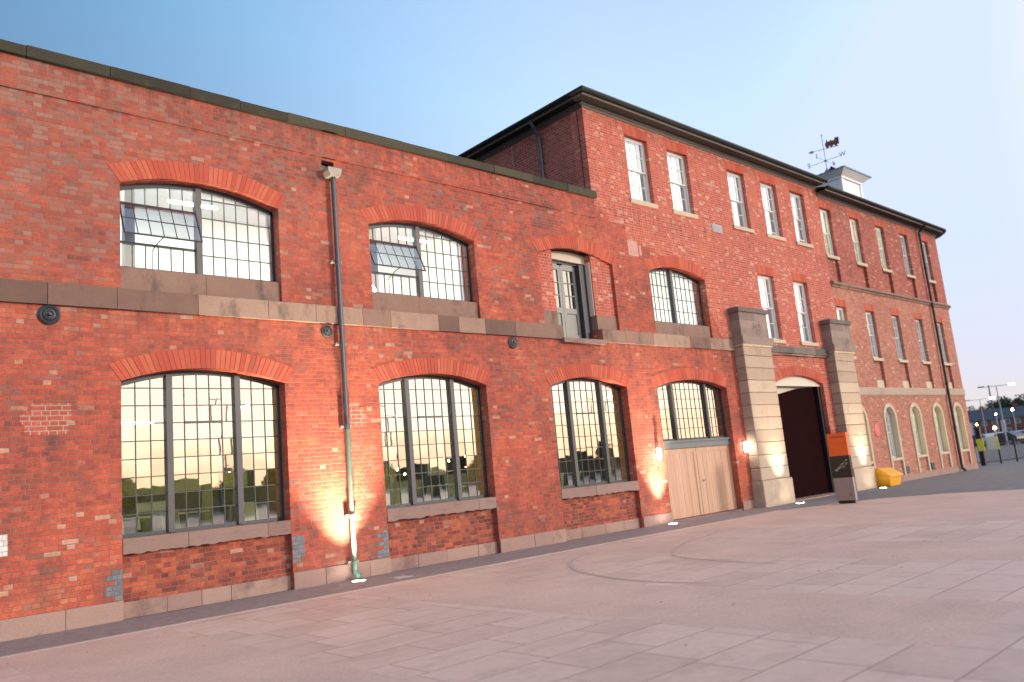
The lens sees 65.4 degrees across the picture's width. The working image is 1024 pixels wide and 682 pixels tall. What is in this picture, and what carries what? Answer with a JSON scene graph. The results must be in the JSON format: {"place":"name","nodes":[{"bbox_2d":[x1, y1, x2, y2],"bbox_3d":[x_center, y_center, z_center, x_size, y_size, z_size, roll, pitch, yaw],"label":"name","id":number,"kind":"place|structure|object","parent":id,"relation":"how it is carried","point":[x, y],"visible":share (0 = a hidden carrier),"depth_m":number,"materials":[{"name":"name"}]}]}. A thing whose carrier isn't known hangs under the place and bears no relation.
{"place":"outdoors","nodes":[
{"label":"outdoors","id":0,"kind":"place"},
{"bbox_2d":[0,0,1023,411],"label":"sky","id":1,"kind":"structure","parent":0,"point":[924,99],"materials":[{"name":"blue"}]},
{"bbox_2d":[124,442,1023,619],"bbox_3d":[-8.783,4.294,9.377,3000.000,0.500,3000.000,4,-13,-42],"label":"ground","id":2,"kind":"structure","parent":0,"point":[998,476],"depth_m":27.11,"materials":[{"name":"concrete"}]},
{"bbox_2d":[0,39,658,641],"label":"workshop building","id":3,"kind":"structure","parent":2,"relation":"on","point":[330,347],"depth_m":15.18,"materials":[{"name":"brick"}]},
{"bbox_2d":[122,515,155,537],"bbox_3d":[-6.641,3.467,13.924,0.800,0.750,0.800,4,-13,-42],"label":"cafe table","id":4,"kind":"object","parent":3,"relation":"on","point":[131,524],"visible":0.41,"depth_m":13.90,"materials":[{"name":"silver metal"}]},
{"bbox_2d":[138,511,157,534],"bbox_3d":[-6.623,3.590,14.892,0.423,0.832,0.501,-11,-11,30],"label":"cafe chair","id":5,"kind":"object","parent":3,"relation":"on","point":[142,524],"visible":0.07,"depth_m":14.79,"materials":[{"name":"silver metal"}]},
{"bbox_2d":[144,510,163,531],"bbox_3d":[-6.505,3.570,14.838,0.423,0.832,0.502,-9,-10,19],"label":"cafe chair","id":6,"kind":"object","parent":3,"relation":"on","point":[147,525],"visible":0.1,"depth_m":14.66,"materials":[{"name":"silver metal"}]},
{"bbox_2d":[157,509,180,529],"bbox_3d":[-6.282,3.544,14.803,0.423,0.832,0.502,-5,-10,-1],"label":"cafe chair","id":7,"kind":"object","parent":3,"relation":"on","point":[177,521],"visible":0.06,"depth_m":14.63,"materials":[{"name":"silver metal"}]},
{"bbox_2d":[179,510,208,526],"bbox_3d":[-6.280,3.693,15.447,0.800,0.750,0.800,4,-13,-42],"label":"cafe table","id":8,"kind":"object","parent":3,"relation":"on","point":[192,512],"visible":0.34,"depth_m":15.41,"materials":[{"name":"silver metal"}]},
{"bbox_2d":[120,183,274,281],"bbox_3d":[-5.507,-1.977,14.184,2.810,1.680,0.388,4,-13,-42],"label":"window","id":9,"kind":"structure","parent":3,"relation":"in","point":[197,209],"depth_m":14.22,"materials":[{"name":"grey paint"}]},
{"bbox_2d":[121,371,284,537],"bbox_3d":[-5.253,1.836,13.622,2.800,2.690,0.130,4,-13,-42],"label":"window","id":10,"kind":"structure","parent":3,"relation":"in","point":[262,396],"depth_m":13.93,"materials":[{"name":"grey paint"}]},
{"bbox_2d":[244,502,258,520],"bbox_3d":[-5.095,3.640,16.021,0.501,0.832,0.423,-10,-11,25],"label":"cafe chair","id":11,"kind":"object","parent":3,"relation":"on","point":[249,510],"visible":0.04,"depth_m":16.13,"materials":[{"name":"silver metal"}]},
{"bbox_2d":[369,223,471,301],"bbox_3d":[-1.951,-1.758,17.415,2.830,1.680,0.388,4,-13,-42],"label":"window","id":12,"kind":"structure","parent":3,"relation":"in","point":[418,262],"depth_m":17.48,"materials":[{"name":"grey paint"}]},
{"bbox_2d":[379,375,488,507],"bbox_3d":[-1.689,2.055,16.860,2.820,2.690,0.130,4,-13,-42],"label":"window","id":13,"kind":"structure","parent":3,"relation":"in","point":[432,426],"depth_m":16.86,"materials":[{"name":"clear glass"}]},
{"bbox_2d":[552,263,581,337],"bbox_3d":[1.302,-0.998,20.668,1.160,2.080,0.050,4,-13,-42],"label":"door","id":14,"kind":"structure","parent":3,"relation":"in","point":[569,318],"depth_m":20.77,"materials":[{"name":"grey paint"}]},
{"bbox_2d":[551,378,630,488],"bbox_3d":[1.912,2.277,20.131,2.860,2.690,0.130,4,-13,-42],"label":"window","id":15,"kind":"structure","parent":3,"relation":"in","point":[591,445],"depth_m":20.18,"materials":[{"name":"clear glass"}]},
{"bbox_2d":[0,510,779,657],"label":"drain edge","id":16,"kind":"object","parent":2,"relation":"on","point":[339,593],"visible":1,"depth_m":12.55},
{"bbox_2d":[0,506,799,656],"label":"wall side strip","id":17,"kind":"object","parent":2,"relation":"on","point":[21,645],"depth_m":13.39,"materials":[{"name":"grey stone"}]},
{"bbox_2d":[350,579,366,581],"bbox_3d":[-2.759,4.319,14.357,0.300,0.014,0.300,4,-13,-42],"label":"ground uplight","id":18,"kind":"object","parent":17,"relation":"on","point":[360,580],"visible":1,"depth_m":14.33,"materials":[{"name":"beige"}]},
{"bbox_2d":[391,575,410,578],"bbox_3d":[-1.999,4.247,14.343,0.320,0.012,0.320,4,-13,-42],"label":"service cover","id":19,"kind":"object","parent":17,"relation":"on","point":[402,576],"visible":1,"depth_m":14.29,"materials":[{"name":"grey metal"}]},
{"bbox_2d":[0,520,1023,681],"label":"paving slabs","id":20,"kind":"structure","parent":2,"relation":"on","point":[418,641],"depth_m":8.43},
{"bbox_2d":[568,530,759,582],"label":"tyre marks","id":21,"kind":"object","parent":20,"relation":"on","point":[571,565],"visible":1,"depth_m":12.73,"materials":[{"name":"rubber"}]},
{"bbox_2d":[0,489,1023,681],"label":"tarmac bands","id":22,"kind":"object","parent":2,"relation":"on","point":[159,655],"visible":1,"depth_m":9.37,"materials":[{"name":"tarmac"}]},
{"bbox_2d":[826,432,857,503],"bbox_3d":[9.316,3.589,22.517,0.127,1.970,0.560,4,-13,-42],"label":"totem sign","id":23,"kind":"object","parent":22,"relation":"on","point":[842,469],"visible":1,"depth_m":22.46,"materials":[{"name":"black metal"}]},
{"bbox_2d":[458,85,876,526],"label":"gatehouse building","id":24,"kind":"structure","parent":2,"relation":"on","point":[735,351],"depth_m":24.59,"materials":[{"name":"red brick"}]},
{"bbox_2d":[624,137,650,202],"bbox_3d":[3.542,-4.969,23.518,1.060,1.980,0.290,4,-13,-42],"label":"sash window","id":25,"kind":"structure","parent":24,"relation":"in","point":[636,161],"depth_m":23.76,"materials":[{"name":"glass"}]},
{"bbox_2d":[655,447,661,460],"bbox_3d":[3.935,3.022,21.367,0.120,0.360,0.129,4,-13,-42],"label":"wall lamp","id":26,"kind":"object","parent":24,"relation":"attached to","point":[658,454],"visible":1,"depth_m":21.34,"materials":[{"name":"beige"}]},
{"bbox_2d":[649,269,703,325],"bbox_3d":[4.807,-1.305,23.723,2.760,1.695,0.130,4,-13,-42],"label":"window","id":27,"kind":"structure","parent":24,"relation":"in","point":[669,272],"depth_m":23.71,"materials":[{"name":"grey paint"}]},
{"bbox_2d":[666,151,690,212],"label":"sash window","id":28,"kind":"structure","parent":24,"relation":"in","point":[677,173],"depth_m":25.13,"materials":[{"name":"white paint"}]},
{"bbox_2d":[664,448,703,519],"bbox_3d":[4.701,3.959,22.233,1.700,1.890,0.075,4,-13,-42],"label":"timber door","id":29,"kind":"structure","parent":24,"relation":"in","point":[681,464],"depth_m":22.29,"materials":[{"name":"brown wood"}]},
{"bbox_2d":[656,381,726,440],"bbox_3d":[5.147,2.003,23.163,3.450,1.720,0.130,4,-13,-42],"label":"window","id":30,"kind":"structure","parent":24,"relation":"in","point":[688,410],"depth_m":23.21,"materials":[{"name":"glass"}]},
{"bbox_2d":[695,445,736,513],"bbox_3d":[6.002,4.031,23.364,1.710,1.890,0.152,4,-13,-42],"label":"timber door","id":31,"kind":"structure","parent":24,"relation":"in","point":[716,480],"depth_m":23.36,"materials":[{"name":"brown wood"}]},
{"bbox_2d":[727,171,747,227],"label":"sash window","id":32,"kind":"structure","parent":24,"relation":"in","point":[735,187],"depth_m":27.36,"materials":[{"name":"white paint"}]},
{"bbox_2d":[742,441,747,452],"bbox_3d":[7.100,3.217,24.242,0.120,0.360,0.129,4,-13,-42],"label":"wall lamp","id":33,"kind":"object","parent":24,"relation":"attached to","point":[745,446],"visible":1,"depth_m":24.21,"materials":[{"name":"beige"}]},
{"bbox_2d":[757,275,778,338],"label":"sash window","id":34,"kind":"structure","parent":24,"relation":"in","point":[766,294],"depth_m":27.43,"materials":[{"name":"white paint"}]},
{"bbox_2d":[760,183,779,235],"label":"sash window","id":35,"kind":"structure","parent":24,"relation":"in","point":[766,190],"depth_m":28.64,"materials":[{"name":"glass"}]},
{"bbox_2d":[789,192,806,242],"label":"sash window","id":36,"kind":"structure","parent":24,"relation":"in","point":[795,199],"depth_m":29.96,"materials":[{"name":"white paint"}]},
{"bbox_2d":[793,282,812,341],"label":"sash window","id":37,"kind":"structure","parent":24,"relation":"in","point":[799,291],"depth_m":28.80,"materials":[{"name":"white paint"}]},
{"bbox_2d":[758,185,978,481],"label":"office building","id":38,"kind":"structure","parent":2,"relation":"on","point":[892,306],"depth_m":33.73,"materials":[{"name":"brick"}]},
{"bbox_2d":[819,209,833,255],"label":"sash window","id":39,"kind":"structure","parent":38,"relation":"in","point":[824,217],"depth_m":31.34,"materials":[{"name":"white paint"}]},
{"bbox_2d":[807,135,871,197],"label":"roof cupola","id":40,"kind":"object","parent":38,"relation":"on","point":[847,179],"visible":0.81,"depth_m":40.39,"materials":[{"name":"white paint"}]},
{"bbox_2d":[836,307,844,320],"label":"sash window","id":41,"kind":"structure","parent":38,"relation":"in","point":[840,314],"depth_m":30.78,"materials":[{"name":"white paint"}]},
{"bbox_2d":[849,218,861,262],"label":"sash window","id":42,"kind":"structure","parent":38,"relation":"in","point":[852,222],"depth_m":33.03,"materials":[{"name":"glass"}]},
{"bbox_2d":[865,312,878,357],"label":"sash window","id":43,"kind":"structure","parent":38,"relation":"in","point":[868,314],"depth_m":32.39,"materials":[{"name":"glass"}]},
{"bbox_2d":[874,423,880,436],"bbox_3d":[14.063,3.433,30.691,0.520,0.520,0.030,4,-13,-42],"label":"wall plaque","id":44,"kind":"object","parent":38,"relation":"attached to","point":[877,430],"depth_m":30.67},
{"bbox_2d":[875,227,886,268],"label":"sash window","id":45,"kind":"structure","parent":38,"relation":"in","point":[878,232],"depth_m":34.69,"materials":[{"name":"white paint"}]},
{"bbox_2d":[886,410,896,457],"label":"sash window","id":46,"kind":"structure","parent":38,"relation":"in","point":[893,450],"depth_m":31.96,"materials":[{"name":"white paint"}]},
{"bbox_2d":[891,316,902,359],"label":"sash window","id":47,"kind":"structure","parent":38,"relation":"in","point":[894,321],"depth_m":34.05,"materials":[{"name":"glass"}]},
{"bbox_2d":[899,235,910,274],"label":"sash window","id":48,"kind":"structure","parent":38,"relation":"in","point":[902,240],"depth_m":36.39,"materials":[{"name":"white paint"}]},
{"bbox_2d":[912,410,921,454],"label":"sash window","id":49,"kind":"structure","parent":38,"relation":"in","point":[913,416],"depth_m":33.68,"materials":[{"name":"white paint"}]},
{"bbox_2d":[915,319,925,360],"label":"sash window","id":50,"kind":"structure","parent":38,"relation":"in","point":[917,323],"depth_m":35.74,"materials":[{"name":"glass"}]},
{"bbox_2d":[922,242,930,279],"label":"sash window","id":51,"kind":"structure","parent":38,"relation":"in","point":[924,249],"depth_m":38.06,"materials":[{"name":"white paint"}]},
{"bbox_2d":[934,409,943,451],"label":"sash window","id":52,"kind":"structure","parent":38,"relation":"in","point":[936,418],"depth_m":35.34,"materials":[{"name":"white paint"}]},
{"bbox_2d":[937,323,946,362],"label":"sash window","id":53,"kind":"structure","parent":38,"relation":"in","point":[938,324],"depth_m":37.44,"materials":[{"name":"white paint"}]},
{"bbox_2d":[955,409,963,448],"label":"sash window","id":54,"kind":"structure","parent":38,"relation":"in","point":[961,442],"depth_m":37.00,"materials":[{"name":"white paint"}]},
{"bbox_2d":[874,467,902,486],"bbox_3d":[13.765,4.995,29.350,1.060,0.679,0.810,4,-13,-42],"label":"grit bin","id":55,"kind":"object","parent":2,"relation":"on","point":[887,476],"visible":0.81,"depth_m":29.03,"materials":[{"name":"yellow plastic"}]},
{"bbox_2d":[965,397,994,433],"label":"lamp column","id":56,"kind":"structure","parent":2,"relation":"on","point":[982,412],"depth_m":128.75,"materials":[{"name":"metal"}]},
{"bbox_2d":[974,424,986,465],"bbox_3d":[23.294,5.150,39.662,0.320,2.080,0.320,4,-13,-42],"label":"gate post","id":57,"kind":"object","parent":2,"relation":"on","point":[981,453],"visible":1,"depth_m":39.58,"materials":[{"name":"black metal"}]},
{"bbox_2d":[976,439,984,450],"bbox_3d":[23.215,5.153,39.519,0.030,0.600,0.300,4,-13,-42],"label":"notice board","id":58,"kind":"object","parent":57,"relation":"attached to","point":[980,444],"visible":1,"depth_m":39.51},
{"bbox_2d":[976,433,1000,445],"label":"parked car","id":59,"kind":"object","parent":2,"relation":"on","point":[987,435],"visible":0.09,"depth_m":94.52,"materials":[{"name":"silver metal"}]},
{"bbox_2d":[988,385,997,432],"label":"lamp post","id":60,"kind":"object","parent":2,"relation":"on","point":[993,410],"visible":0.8,"depth_m":136.52,"materials":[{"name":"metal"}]},
{"bbox_2d":[978,383,1014,444],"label":"lamp column","id":61,"kind":"structure","parent":2,"relation":"on","point":[1000,408],"depth_m":89.24,"materials":[{"name":"metal"}]},
{"bbox_2d":[981,397,1013,409],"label":"broadleaf tree","id":62,"kind":"object","parent":2,"relation":"on","point":[1007,401],"visible":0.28,"depth_m":237.06,"materials":[{"name":"green plant"}]},
{"bbox_2d":[984,438,1023,463],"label":"iron railing","id":63,"kind":"object","parent":2,"relation":"on","point":[1015,449],"visible":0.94,"depth_m":40.69,"materials":[{"name":"black metal"}]},
{"bbox_2d":[985,436,999,449],"bbox_3d":[23.932,5.090,39.720,0.045,0.660,0.550,4,-13,-42],"label":"notice board","id":64,"kind":"object","parent":63,"relation":"attached to","point":[992,442],"visible":1,"depth_m":39.72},
{"bbox_2d":[985,431,1023,444],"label":"parked car","id":65,"kind":"object","parent":2,"relation":"on","point":[1016,435],"visible":0.56,"depth_m":90.02,"materials":[{"name":"paint"}]},
{"bbox_2d":[1011,394,1023,405],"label":"broadleaf tree","id":66,"kind":"object","parent":2,"relation":"on","point":[1019,401],"visible":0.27,"depth_m":234.15,"materials":[{"name":"green plant"}]},
{"bbox_2d":[967,406,978,410],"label":"broadleaf tree","id":67,"kind":"object","parent":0,"point":[969,407],"visible":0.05,"depth_m":246.11,"materials":[{"name":"green plant"}]},
{"bbox_2d":[972,435,976,444],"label":"parked car","id":68,"kind":"object","parent":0,"point":[974,439],"visible":0.09,"depth_m":100.64,"materials":[{"name":"blue paint"}]},
{"bbox_2d":[968,406,1001,434],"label":"terraced house","id":69,"kind":"structure","parent":0,"point":[975,417],"depth_m":220.14,"materials":[{"name":"grey paint"}]},
{"bbox_2d":[998,402,1023,431],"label":"terraced house","id":70,"kind":"structure","parent":0,"point":[1008,418],"depth_m":216.49,"materials":[{"name":"red brick"}]}
]}

